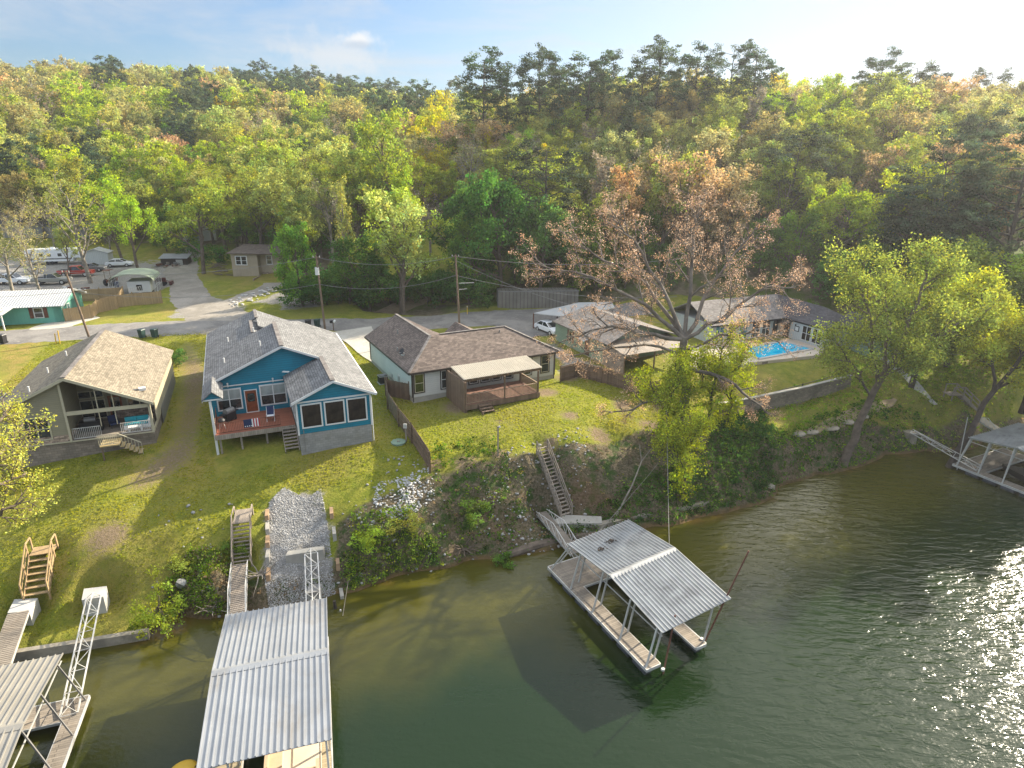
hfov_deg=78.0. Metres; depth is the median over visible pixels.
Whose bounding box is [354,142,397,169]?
leafy tree
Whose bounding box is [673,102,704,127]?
pine tree
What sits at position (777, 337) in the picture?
power line
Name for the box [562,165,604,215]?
leafy tree
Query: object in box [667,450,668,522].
pole
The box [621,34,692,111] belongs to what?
pine tree
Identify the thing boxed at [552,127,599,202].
leafy tree
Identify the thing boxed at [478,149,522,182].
leafy tree
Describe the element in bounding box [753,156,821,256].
leafy tree
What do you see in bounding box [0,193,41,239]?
leafy tree
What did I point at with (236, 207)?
leafy tree
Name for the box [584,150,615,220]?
bare tree
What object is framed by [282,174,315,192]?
leafy tree
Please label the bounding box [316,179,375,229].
leafy tree
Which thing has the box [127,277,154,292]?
storage box
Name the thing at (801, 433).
boulder
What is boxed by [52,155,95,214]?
leafy tree
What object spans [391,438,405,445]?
septic lid
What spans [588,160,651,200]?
leafy tree
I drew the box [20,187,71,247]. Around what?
leafy tree
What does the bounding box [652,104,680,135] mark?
leafy tree
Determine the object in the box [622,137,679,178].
bare tree
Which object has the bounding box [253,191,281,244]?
leafy tree
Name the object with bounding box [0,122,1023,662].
ground
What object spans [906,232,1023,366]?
leafy tree
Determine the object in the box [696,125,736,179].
leafy tree
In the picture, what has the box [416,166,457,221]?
leafy tree
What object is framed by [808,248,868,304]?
leafy tree
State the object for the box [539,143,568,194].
leafy tree
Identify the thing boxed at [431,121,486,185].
leafy tree
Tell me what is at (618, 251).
leafy tree
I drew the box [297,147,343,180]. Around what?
leafy tree
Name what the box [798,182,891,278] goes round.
leafy tree
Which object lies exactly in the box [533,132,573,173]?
leafy tree
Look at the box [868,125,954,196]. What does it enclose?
leafy tree
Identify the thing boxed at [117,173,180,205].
leafy tree
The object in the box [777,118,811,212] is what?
leafy tree
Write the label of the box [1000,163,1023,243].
bare tree
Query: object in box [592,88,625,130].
leafy tree
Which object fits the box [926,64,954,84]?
pine tree
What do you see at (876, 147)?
leafy tree
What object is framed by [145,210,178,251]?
leafy tree
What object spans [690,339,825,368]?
terrace
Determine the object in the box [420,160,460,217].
leafy tree
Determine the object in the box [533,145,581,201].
leafy tree
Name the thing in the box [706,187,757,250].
leafy tree
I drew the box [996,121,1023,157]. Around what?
bare tree
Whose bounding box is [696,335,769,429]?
leafy tree
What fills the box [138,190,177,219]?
leafy tree
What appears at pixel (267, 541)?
edging block
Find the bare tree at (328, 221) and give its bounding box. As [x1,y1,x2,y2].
[298,169,360,262]
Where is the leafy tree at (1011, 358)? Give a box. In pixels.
[976,304,1023,414]
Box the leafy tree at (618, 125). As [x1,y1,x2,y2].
[615,124,642,173]
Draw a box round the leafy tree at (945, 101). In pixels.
[924,87,966,124]
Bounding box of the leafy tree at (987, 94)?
[956,89,1001,116]
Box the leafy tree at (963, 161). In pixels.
[933,143,1017,219]
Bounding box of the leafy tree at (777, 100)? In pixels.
[755,91,812,120]
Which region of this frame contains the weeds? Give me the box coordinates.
[159,503,424,621]
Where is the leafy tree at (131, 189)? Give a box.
[98,178,164,244]
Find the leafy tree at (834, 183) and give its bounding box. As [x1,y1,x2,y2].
[786,174,860,254]
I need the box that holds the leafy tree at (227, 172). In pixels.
[211,163,256,238]
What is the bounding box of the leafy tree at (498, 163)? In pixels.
[473,138,533,192]
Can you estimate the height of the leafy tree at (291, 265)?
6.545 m
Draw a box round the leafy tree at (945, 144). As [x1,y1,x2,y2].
[917,126,965,173]
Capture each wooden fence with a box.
[62,286,124,321]
[98,290,162,306]
[384,377,430,473]
[560,360,659,394]
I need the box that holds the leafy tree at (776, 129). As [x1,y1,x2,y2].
[751,122,802,201]
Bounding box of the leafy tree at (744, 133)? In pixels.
[732,128,779,163]
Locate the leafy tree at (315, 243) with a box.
[265,194,339,253]
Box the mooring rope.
[599,464,657,530]
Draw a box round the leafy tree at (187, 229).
[159,201,199,246]
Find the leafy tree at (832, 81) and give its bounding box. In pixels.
[804,73,869,117]
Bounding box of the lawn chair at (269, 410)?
[266,406,274,420]
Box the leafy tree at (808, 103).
[799,91,836,115]
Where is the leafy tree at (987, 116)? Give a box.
[934,103,1015,149]
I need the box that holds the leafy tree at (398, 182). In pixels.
[376,161,420,248]
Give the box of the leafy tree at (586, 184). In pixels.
[577,157,599,196]
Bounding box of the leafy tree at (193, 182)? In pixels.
[178,171,214,243]
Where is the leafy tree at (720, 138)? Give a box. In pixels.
[681,129,751,229]
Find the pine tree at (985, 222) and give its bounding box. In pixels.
[925,117,1023,278]
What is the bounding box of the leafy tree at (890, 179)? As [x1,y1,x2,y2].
[865,161,962,275]
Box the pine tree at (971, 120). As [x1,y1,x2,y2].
[938,103,1013,172]
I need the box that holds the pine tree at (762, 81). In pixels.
[728,42,784,113]
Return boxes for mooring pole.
[661,615,675,673]
[700,551,748,641]
[957,417,967,468]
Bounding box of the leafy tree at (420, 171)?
[377,155,440,204]
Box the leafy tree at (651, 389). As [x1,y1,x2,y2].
[623,346,698,445]
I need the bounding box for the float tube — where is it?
[172,759,196,767]
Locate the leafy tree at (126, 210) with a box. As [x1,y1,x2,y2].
[99,183,161,267]
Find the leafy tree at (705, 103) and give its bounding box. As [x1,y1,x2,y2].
[684,94,723,128]
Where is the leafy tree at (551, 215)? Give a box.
[504,194,592,287]
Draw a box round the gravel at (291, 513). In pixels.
[263,488,335,606]
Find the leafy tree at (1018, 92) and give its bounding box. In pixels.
[990,78,1023,107]
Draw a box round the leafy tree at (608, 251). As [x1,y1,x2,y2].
[573,237,626,296]
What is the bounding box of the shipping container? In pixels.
[496,287,578,308]
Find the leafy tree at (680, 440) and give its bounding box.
[645,402,717,501]
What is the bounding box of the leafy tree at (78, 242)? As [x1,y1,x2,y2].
[20,162,108,283]
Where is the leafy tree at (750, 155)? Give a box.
[730,139,802,222]
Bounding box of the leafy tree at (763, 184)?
[737,167,794,246]
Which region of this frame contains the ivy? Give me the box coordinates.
[339,350,1014,592]
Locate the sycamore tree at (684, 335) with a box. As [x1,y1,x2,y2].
[508,169,814,443]
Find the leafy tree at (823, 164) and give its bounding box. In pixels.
[807,137,848,174]
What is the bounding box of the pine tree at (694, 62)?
[663,40,734,109]
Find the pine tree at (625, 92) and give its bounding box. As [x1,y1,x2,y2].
[615,54,664,122]
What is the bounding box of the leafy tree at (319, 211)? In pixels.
[308,188,338,262]
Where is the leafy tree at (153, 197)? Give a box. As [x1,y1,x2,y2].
[132,182,184,243]
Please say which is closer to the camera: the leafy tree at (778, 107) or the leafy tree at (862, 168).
the leafy tree at (862, 168)
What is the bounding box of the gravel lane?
[162,244,256,320]
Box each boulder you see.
[175,578,187,588]
[793,431,805,436]
[807,430,818,434]
[827,426,839,430]
[842,420,853,424]
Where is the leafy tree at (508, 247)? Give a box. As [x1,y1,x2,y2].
[494,237,545,286]
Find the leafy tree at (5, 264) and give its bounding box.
[0,217,46,290]
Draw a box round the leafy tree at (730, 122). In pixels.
[701,111,737,148]
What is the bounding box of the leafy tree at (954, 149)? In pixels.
[913,130,1023,183]
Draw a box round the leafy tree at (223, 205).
[200,174,250,246]
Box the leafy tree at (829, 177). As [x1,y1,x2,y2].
[795,162,838,209]
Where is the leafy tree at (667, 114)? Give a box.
[633,106,672,150]
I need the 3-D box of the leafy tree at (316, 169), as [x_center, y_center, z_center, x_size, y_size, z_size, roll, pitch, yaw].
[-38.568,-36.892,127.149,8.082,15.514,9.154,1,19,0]
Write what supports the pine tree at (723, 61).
on the ground at (94, 548)
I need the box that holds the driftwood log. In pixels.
[507,531,597,557]
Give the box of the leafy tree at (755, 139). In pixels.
[721,128,777,199]
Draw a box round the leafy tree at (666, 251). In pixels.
[649,239,688,291]
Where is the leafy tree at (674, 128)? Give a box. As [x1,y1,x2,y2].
[649,118,690,158]
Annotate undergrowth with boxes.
[154,412,1023,611]
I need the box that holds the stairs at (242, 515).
[230,504,253,566]
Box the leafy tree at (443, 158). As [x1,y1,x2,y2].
[427,144,476,203]
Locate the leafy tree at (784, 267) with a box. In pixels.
[764,258,793,293]
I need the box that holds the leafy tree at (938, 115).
[876,100,954,141]
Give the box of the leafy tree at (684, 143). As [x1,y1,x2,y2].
[677,126,714,167]
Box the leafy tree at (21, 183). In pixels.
[18,173,59,238]
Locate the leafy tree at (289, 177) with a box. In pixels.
[265,162,301,200]
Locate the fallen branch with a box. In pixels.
[616,445,651,514]
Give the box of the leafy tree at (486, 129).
[447,118,511,162]
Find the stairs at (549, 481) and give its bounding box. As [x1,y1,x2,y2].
[536,439,572,516]
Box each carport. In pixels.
[108,268,162,290]
[533,302,613,328]
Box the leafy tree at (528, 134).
[505,125,537,164]
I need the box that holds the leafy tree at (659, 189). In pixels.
[611,149,710,273]
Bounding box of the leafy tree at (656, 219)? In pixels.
[607,193,668,275]
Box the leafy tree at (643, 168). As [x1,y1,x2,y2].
[584,152,670,250]
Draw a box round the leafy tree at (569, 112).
[548,107,585,147]
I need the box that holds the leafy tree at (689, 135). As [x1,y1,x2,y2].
[668,123,700,156]
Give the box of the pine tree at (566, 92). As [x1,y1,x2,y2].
[549,49,618,127]
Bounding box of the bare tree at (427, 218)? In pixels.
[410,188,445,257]
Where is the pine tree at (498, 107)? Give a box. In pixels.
[479,53,540,148]
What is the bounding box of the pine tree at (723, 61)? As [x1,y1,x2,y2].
[701,39,761,109]
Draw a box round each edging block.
[265,509,268,520]
[265,522,269,534]
[265,535,269,547]
[265,549,269,563]
[266,567,270,581]
[329,507,333,518]
[332,526,336,541]
[336,558,339,570]
[339,588,343,598]
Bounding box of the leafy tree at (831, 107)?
[815,97,852,128]
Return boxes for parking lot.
[487,314,559,336]
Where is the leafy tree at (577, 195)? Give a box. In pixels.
[538,181,582,216]
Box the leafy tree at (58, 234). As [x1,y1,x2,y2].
[47,206,82,275]
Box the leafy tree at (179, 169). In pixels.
[171,157,203,205]
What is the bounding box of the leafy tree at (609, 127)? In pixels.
[574,115,618,146]
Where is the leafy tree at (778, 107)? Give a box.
[762,105,786,150]
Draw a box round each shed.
[83,247,113,264]
[158,253,191,264]
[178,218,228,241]
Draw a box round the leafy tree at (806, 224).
[770,206,841,282]
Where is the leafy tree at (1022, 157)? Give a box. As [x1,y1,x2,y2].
[971,152,1023,236]
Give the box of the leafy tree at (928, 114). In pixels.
[895,110,940,142]
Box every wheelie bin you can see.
[0,334,8,342]
[136,329,146,337]
[150,328,158,337]
[314,319,320,326]
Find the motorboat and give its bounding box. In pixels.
[1002,464,1023,481]
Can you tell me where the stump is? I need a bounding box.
[333,600,336,608]
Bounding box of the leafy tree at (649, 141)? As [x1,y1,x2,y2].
[632,130,681,162]
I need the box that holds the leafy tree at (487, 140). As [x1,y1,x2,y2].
[476,124,509,159]
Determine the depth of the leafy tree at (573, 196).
105.39 m
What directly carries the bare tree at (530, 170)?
on the ground at (94, 548)
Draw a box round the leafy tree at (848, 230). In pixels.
[827,196,880,255]
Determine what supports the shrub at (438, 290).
on the ground at (94, 548)
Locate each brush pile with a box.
[240,555,280,595]
[448,534,479,558]
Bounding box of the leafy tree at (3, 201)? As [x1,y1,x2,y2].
[0,183,17,217]
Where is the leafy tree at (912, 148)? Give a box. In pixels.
[897,135,924,172]
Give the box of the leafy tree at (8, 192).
[0,170,38,222]
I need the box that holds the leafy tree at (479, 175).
[455,166,500,194]
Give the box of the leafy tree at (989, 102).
[953,95,1019,141]
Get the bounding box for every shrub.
[127,564,187,639]
[164,553,195,573]
[169,237,207,257]
[171,348,187,366]
[190,242,229,265]
[218,537,249,556]
[272,279,317,306]
[287,279,328,304]
[296,274,347,305]
[310,259,358,297]
[312,268,384,305]
[322,282,353,303]
[343,269,391,304]
[347,525,385,554]
[357,271,409,304]
[382,510,426,535]
[383,276,427,300]
[391,278,429,302]
[392,271,455,307]
[405,274,430,294]
[420,269,469,302]
[422,266,464,294]
[430,269,485,303]
[447,274,493,307]
[458,498,492,530]
[461,271,501,302]
[490,550,514,568]
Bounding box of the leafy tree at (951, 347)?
[865,257,990,389]
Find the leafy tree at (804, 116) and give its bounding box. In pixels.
[791,105,827,168]
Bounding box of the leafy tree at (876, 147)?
[860,136,916,190]
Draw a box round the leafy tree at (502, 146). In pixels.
[486,139,518,174]
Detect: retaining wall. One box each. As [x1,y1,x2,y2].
[13,628,150,661]
[597,483,774,529]
[715,375,851,418]
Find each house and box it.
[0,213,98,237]
[0,288,86,330]
[0,328,175,471]
[201,309,376,454]
[226,244,289,280]
[364,314,560,414]
[552,306,689,373]
[667,294,855,347]
[843,311,899,356]
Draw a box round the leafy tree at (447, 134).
[421,116,476,188]
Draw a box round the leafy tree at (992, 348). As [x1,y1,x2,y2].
[943,265,1023,467]
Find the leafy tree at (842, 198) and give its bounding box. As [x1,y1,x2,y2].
[819,181,869,239]
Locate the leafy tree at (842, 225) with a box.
[810,181,874,245]
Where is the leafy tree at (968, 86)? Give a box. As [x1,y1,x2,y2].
[930,75,985,106]
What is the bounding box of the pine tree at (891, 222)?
[871,185,963,286]
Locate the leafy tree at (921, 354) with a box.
[807,232,1021,466]
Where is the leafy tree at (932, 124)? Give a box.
[926,120,964,160]
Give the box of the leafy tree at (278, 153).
[239,144,304,183]
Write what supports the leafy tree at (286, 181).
on the ground at (94, 548)
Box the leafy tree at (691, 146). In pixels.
[685,143,698,172]
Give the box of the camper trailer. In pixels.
[24,247,83,264]
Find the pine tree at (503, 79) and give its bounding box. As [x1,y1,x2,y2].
[449,45,523,136]
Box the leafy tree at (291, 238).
[268,221,320,306]
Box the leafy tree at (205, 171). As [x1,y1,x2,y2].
[175,162,220,215]
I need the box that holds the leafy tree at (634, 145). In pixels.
[601,130,645,173]
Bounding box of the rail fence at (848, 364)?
[824,343,861,381]
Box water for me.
[7,442,1023,767]
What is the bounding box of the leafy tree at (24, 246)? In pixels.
[0,209,50,289]
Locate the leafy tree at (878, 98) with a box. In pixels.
[859,91,904,121]
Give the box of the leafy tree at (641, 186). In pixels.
[631,170,666,263]
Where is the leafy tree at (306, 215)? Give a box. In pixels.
[281,186,324,276]
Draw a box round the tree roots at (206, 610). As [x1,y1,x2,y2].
[195,589,226,615]
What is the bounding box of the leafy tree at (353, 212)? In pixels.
[333,162,381,251]
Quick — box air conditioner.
[377,374,387,384]
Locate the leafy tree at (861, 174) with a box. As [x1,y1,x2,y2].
[846,152,882,186]
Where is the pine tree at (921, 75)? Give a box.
[894,59,944,86]
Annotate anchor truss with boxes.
[59,592,101,717]
[304,548,320,600]
[910,429,981,470]
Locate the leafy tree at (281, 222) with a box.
[274,201,316,270]
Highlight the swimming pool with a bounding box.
[748,341,813,359]
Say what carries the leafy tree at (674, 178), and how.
on the ground at (94, 548)
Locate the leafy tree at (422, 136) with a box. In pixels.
[401,132,433,161]
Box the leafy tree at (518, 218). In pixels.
[500,189,539,228]
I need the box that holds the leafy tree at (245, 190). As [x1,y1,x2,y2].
[226,163,288,243]
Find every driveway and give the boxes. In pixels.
[18,316,99,341]
[188,283,281,317]
[335,326,372,360]
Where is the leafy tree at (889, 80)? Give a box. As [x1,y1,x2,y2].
[863,70,920,109]
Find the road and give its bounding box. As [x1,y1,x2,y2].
[0,302,651,344]
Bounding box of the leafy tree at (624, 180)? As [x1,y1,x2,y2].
[590,164,644,277]
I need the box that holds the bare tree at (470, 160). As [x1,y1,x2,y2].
[450,133,487,181]
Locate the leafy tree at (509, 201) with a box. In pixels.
[447,167,550,287]
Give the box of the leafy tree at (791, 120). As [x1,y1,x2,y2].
[785,112,826,178]
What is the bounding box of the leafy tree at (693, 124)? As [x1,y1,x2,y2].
[679,115,707,145]
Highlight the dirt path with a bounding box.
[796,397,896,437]
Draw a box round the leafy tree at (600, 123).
[576,109,606,144]
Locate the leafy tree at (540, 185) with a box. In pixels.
[502,145,581,206]
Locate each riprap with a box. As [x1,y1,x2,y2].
[134,428,593,617]
[373,468,434,518]
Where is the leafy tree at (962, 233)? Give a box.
[949,216,1022,276]
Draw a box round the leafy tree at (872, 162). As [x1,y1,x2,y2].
[854,143,912,211]
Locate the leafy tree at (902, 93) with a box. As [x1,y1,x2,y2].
[860,84,938,146]
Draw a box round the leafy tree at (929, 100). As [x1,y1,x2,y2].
[867,85,944,122]
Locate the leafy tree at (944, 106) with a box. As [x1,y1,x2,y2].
[927,94,978,121]
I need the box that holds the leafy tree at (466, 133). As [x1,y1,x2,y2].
[450,120,485,182]
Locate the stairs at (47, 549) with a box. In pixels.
[18,533,58,599]
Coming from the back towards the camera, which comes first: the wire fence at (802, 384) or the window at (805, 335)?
the window at (805, 335)
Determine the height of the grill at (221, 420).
0.984 m
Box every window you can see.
[21,416,52,442]
[28,307,48,318]
[77,390,103,399]
[79,398,107,418]
[126,398,152,406]
[217,387,243,411]
[235,256,240,264]
[241,256,247,264]
[259,382,287,405]
[266,255,272,264]
[300,402,322,428]
[323,399,345,425]
[346,396,367,421]
[413,373,424,393]
[440,369,450,389]
[468,367,478,384]
[480,367,490,382]
[491,363,501,381]
[503,361,512,379]
[522,357,531,375]
[540,355,549,373]
[567,329,573,342]
[714,327,723,341]
[738,324,747,338]
[750,323,760,337]
[761,321,770,336]
[772,320,777,333]
[801,325,811,341]
[811,328,822,344]
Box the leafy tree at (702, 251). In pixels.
[671,165,732,260]
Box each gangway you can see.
[0,610,29,665]
[227,560,247,614]
[536,509,577,557]
[979,417,999,429]
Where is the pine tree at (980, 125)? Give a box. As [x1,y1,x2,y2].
[940,119,1020,152]
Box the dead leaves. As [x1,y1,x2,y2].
[598,538,616,550]
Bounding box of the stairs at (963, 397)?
[943,383,980,410]
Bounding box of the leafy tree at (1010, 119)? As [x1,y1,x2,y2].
[982,105,1021,134]
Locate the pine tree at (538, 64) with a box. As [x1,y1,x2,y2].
[511,42,572,113]
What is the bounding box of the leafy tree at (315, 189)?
[309,179,322,243]
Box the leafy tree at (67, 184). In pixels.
[33,177,81,235]
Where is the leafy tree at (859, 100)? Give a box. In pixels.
[837,86,873,132]
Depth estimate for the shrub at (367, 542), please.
44.17 m
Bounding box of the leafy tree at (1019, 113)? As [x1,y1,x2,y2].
[1006,105,1023,137]
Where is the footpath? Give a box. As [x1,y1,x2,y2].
[878,357,936,404]
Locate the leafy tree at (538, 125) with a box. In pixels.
[527,115,549,147]
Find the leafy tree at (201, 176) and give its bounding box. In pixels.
[177,161,238,250]
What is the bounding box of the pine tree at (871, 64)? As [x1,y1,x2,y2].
[851,46,910,100]
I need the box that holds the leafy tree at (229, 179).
[226,168,257,243]
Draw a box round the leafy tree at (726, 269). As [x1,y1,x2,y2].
[719,248,744,286]
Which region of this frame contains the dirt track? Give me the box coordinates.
[367,273,498,313]
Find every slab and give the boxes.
[307,584,322,600]
[555,515,601,527]
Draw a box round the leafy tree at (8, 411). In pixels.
[0,380,60,532]
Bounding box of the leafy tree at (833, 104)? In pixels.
[820,83,857,110]
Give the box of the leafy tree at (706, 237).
[690,171,734,242]
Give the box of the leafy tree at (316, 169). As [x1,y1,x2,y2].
[307,160,332,235]
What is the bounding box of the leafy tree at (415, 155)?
[401,147,460,216]
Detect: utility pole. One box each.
[62,271,89,336]
[313,256,325,329]
[452,255,473,322]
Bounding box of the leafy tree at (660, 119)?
[627,110,673,158]
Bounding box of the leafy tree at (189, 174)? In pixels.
[184,162,216,219]
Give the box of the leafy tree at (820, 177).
[786,165,843,238]
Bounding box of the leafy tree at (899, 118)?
[871,98,935,148]
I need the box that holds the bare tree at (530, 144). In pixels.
[508,129,540,188]
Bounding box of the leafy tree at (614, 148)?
[597,129,635,172]
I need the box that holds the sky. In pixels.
[0,0,1023,148]
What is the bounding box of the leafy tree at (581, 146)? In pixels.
[538,143,592,195]
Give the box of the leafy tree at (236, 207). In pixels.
[223,176,253,244]
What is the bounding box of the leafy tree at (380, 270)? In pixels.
[324,229,398,310]
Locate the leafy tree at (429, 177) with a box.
[399,155,451,229]
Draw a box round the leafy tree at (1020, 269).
[988,247,1023,359]
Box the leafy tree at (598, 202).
[572,186,641,284]
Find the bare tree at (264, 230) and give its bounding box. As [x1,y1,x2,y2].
[252,190,268,243]
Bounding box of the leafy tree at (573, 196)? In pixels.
[548,191,590,268]
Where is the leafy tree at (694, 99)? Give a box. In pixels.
[672,89,707,146]
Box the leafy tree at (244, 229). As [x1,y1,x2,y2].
[216,208,269,244]
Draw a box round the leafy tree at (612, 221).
[602,193,626,247]
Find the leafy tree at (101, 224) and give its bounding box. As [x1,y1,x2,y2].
[73,170,132,258]
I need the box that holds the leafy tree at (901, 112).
[885,95,921,141]
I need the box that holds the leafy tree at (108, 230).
[90,200,115,249]
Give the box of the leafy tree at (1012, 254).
[998,238,1023,266]
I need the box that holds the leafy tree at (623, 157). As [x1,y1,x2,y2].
[587,151,628,217]
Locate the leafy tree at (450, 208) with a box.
[424,181,499,270]
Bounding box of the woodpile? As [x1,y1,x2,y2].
[206,263,232,275]
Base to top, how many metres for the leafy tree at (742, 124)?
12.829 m
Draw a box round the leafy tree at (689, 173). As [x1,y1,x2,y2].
[665,156,711,238]
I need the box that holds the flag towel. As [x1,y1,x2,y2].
[243,418,259,427]
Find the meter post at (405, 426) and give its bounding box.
[403,424,406,441]
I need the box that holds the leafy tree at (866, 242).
[836,228,904,310]
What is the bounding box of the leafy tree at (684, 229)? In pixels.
[661,197,714,247]
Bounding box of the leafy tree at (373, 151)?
[355,139,399,218]
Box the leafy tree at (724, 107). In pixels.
[687,93,746,139]
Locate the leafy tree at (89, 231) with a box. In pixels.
[85,205,116,243]
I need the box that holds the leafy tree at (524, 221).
[493,195,569,260]
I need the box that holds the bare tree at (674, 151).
[661,138,687,219]
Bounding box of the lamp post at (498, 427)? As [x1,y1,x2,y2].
[497,426,500,455]
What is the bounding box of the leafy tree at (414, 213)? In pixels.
[360,187,437,314]
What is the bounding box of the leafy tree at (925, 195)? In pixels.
[902,193,1003,246]
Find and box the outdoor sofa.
[124,414,150,429]
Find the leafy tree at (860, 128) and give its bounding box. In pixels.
[822,110,881,179]
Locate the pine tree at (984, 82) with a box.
[968,67,1016,91]
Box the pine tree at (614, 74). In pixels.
[577,49,625,127]
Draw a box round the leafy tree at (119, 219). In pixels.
[107,194,142,234]
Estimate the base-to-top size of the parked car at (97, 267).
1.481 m
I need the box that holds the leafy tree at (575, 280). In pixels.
[545,213,612,290]
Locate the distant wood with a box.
[0,54,1023,213]
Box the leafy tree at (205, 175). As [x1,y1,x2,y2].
[184,169,225,225]
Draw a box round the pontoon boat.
[264,743,321,767]
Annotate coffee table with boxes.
[128,424,142,431]
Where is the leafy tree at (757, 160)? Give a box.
[738,153,776,213]
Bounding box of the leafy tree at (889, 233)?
[859,209,917,266]
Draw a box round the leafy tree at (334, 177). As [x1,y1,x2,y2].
[321,166,348,244]
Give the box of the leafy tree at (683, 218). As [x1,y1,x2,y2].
[669,174,698,257]
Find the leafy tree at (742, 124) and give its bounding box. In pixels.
[732,105,761,163]
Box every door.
[107,395,122,414]
[195,231,209,240]
[244,389,258,412]
[584,339,589,355]
[782,323,790,336]
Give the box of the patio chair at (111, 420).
[107,414,120,427]
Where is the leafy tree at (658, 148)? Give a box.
[636,141,679,246]
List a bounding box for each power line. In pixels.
[0,257,681,275]
[7,275,662,297]
[457,261,609,313]
[624,317,957,354]
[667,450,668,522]
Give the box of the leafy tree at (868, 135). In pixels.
[850,126,881,183]
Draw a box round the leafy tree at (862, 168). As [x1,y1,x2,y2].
[850,145,911,203]
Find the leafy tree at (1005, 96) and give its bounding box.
[957,91,1023,130]
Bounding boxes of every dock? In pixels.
[0,653,90,767]
[196,597,332,767]
[547,519,730,674]
[952,423,1023,497]
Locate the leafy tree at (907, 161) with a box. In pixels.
[881,147,938,213]
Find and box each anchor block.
[8,598,40,625]
[82,586,109,616]
[285,545,324,563]
[903,430,917,443]
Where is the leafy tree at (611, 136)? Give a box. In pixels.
[582,130,632,191]
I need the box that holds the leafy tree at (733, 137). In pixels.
[714,120,740,166]
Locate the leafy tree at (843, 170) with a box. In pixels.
[798,131,862,186]
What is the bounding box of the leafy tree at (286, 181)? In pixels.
[246,158,339,220]
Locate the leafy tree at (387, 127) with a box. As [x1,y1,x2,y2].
[353,100,417,247]
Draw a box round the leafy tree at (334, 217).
[310,183,351,239]
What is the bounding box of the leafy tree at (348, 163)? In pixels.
[317,147,390,252]
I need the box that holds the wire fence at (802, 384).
[774,374,838,391]
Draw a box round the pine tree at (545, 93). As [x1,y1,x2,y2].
[530,51,587,130]
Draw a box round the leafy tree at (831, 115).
[792,107,870,172]
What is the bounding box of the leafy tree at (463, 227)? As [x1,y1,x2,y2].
[441,205,495,296]
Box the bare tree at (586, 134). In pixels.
[580,121,601,203]
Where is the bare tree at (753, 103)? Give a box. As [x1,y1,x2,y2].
[740,85,767,141]
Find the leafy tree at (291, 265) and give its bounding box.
[284,258,299,284]
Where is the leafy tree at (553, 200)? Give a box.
[539,194,600,271]
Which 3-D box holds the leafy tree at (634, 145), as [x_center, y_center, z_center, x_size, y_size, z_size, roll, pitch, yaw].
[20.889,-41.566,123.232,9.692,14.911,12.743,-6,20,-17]
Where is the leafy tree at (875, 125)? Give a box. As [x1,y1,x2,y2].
[853,118,898,181]
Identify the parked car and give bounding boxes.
[0,273,31,284]
[30,272,72,284]
[56,265,95,276]
[81,262,106,271]
[104,258,133,266]
[534,319,555,335]
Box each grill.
[78,416,103,432]
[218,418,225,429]
[219,406,237,421]
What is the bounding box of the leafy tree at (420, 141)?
[401,137,445,198]
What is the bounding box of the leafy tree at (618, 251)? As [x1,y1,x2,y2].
[608,249,638,288]
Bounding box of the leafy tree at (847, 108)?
[822,98,868,146]
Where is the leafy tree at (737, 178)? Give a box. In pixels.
[698,162,762,275]
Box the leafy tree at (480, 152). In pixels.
[439,137,497,179]
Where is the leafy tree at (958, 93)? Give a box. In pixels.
[929,89,967,111]
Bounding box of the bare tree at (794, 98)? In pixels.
[785,87,801,111]
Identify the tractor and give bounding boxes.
[102,269,117,285]
[155,277,173,285]
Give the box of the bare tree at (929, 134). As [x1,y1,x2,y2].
[908,120,952,172]
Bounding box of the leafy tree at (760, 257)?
[738,216,787,272]
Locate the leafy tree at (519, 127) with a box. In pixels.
[504,125,523,148]
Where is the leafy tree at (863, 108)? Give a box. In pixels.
[827,89,870,121]
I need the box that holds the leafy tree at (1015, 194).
[973,162,1023,238]
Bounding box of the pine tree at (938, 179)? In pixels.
[862,125,1021,273]
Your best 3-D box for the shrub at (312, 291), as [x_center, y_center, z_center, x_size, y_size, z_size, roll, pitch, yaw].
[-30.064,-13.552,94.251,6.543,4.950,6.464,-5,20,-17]
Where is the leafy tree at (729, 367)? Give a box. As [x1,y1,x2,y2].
[683,315,751,434]
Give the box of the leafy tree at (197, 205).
[150,175,235,273]
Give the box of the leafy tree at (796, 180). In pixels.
[758,171,800,218]
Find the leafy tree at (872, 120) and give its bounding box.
[868,111,905,129]
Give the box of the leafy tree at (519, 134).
[509,132,530,156]
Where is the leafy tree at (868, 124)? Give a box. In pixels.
[859,116,890,143]
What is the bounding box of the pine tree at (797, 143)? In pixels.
[757,122,845,230]
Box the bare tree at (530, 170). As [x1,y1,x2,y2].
[514,143,544,196]
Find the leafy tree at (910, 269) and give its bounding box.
[892,260,941,332]
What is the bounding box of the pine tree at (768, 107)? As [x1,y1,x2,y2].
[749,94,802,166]
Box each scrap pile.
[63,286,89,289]
[154,262,180,266]
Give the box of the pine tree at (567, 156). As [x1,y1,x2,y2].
[496,138,597,278]
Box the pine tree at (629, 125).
[614,92,658,160]
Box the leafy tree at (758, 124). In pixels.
[733,109,788,163]
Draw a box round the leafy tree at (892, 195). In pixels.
[857,193,930,263]

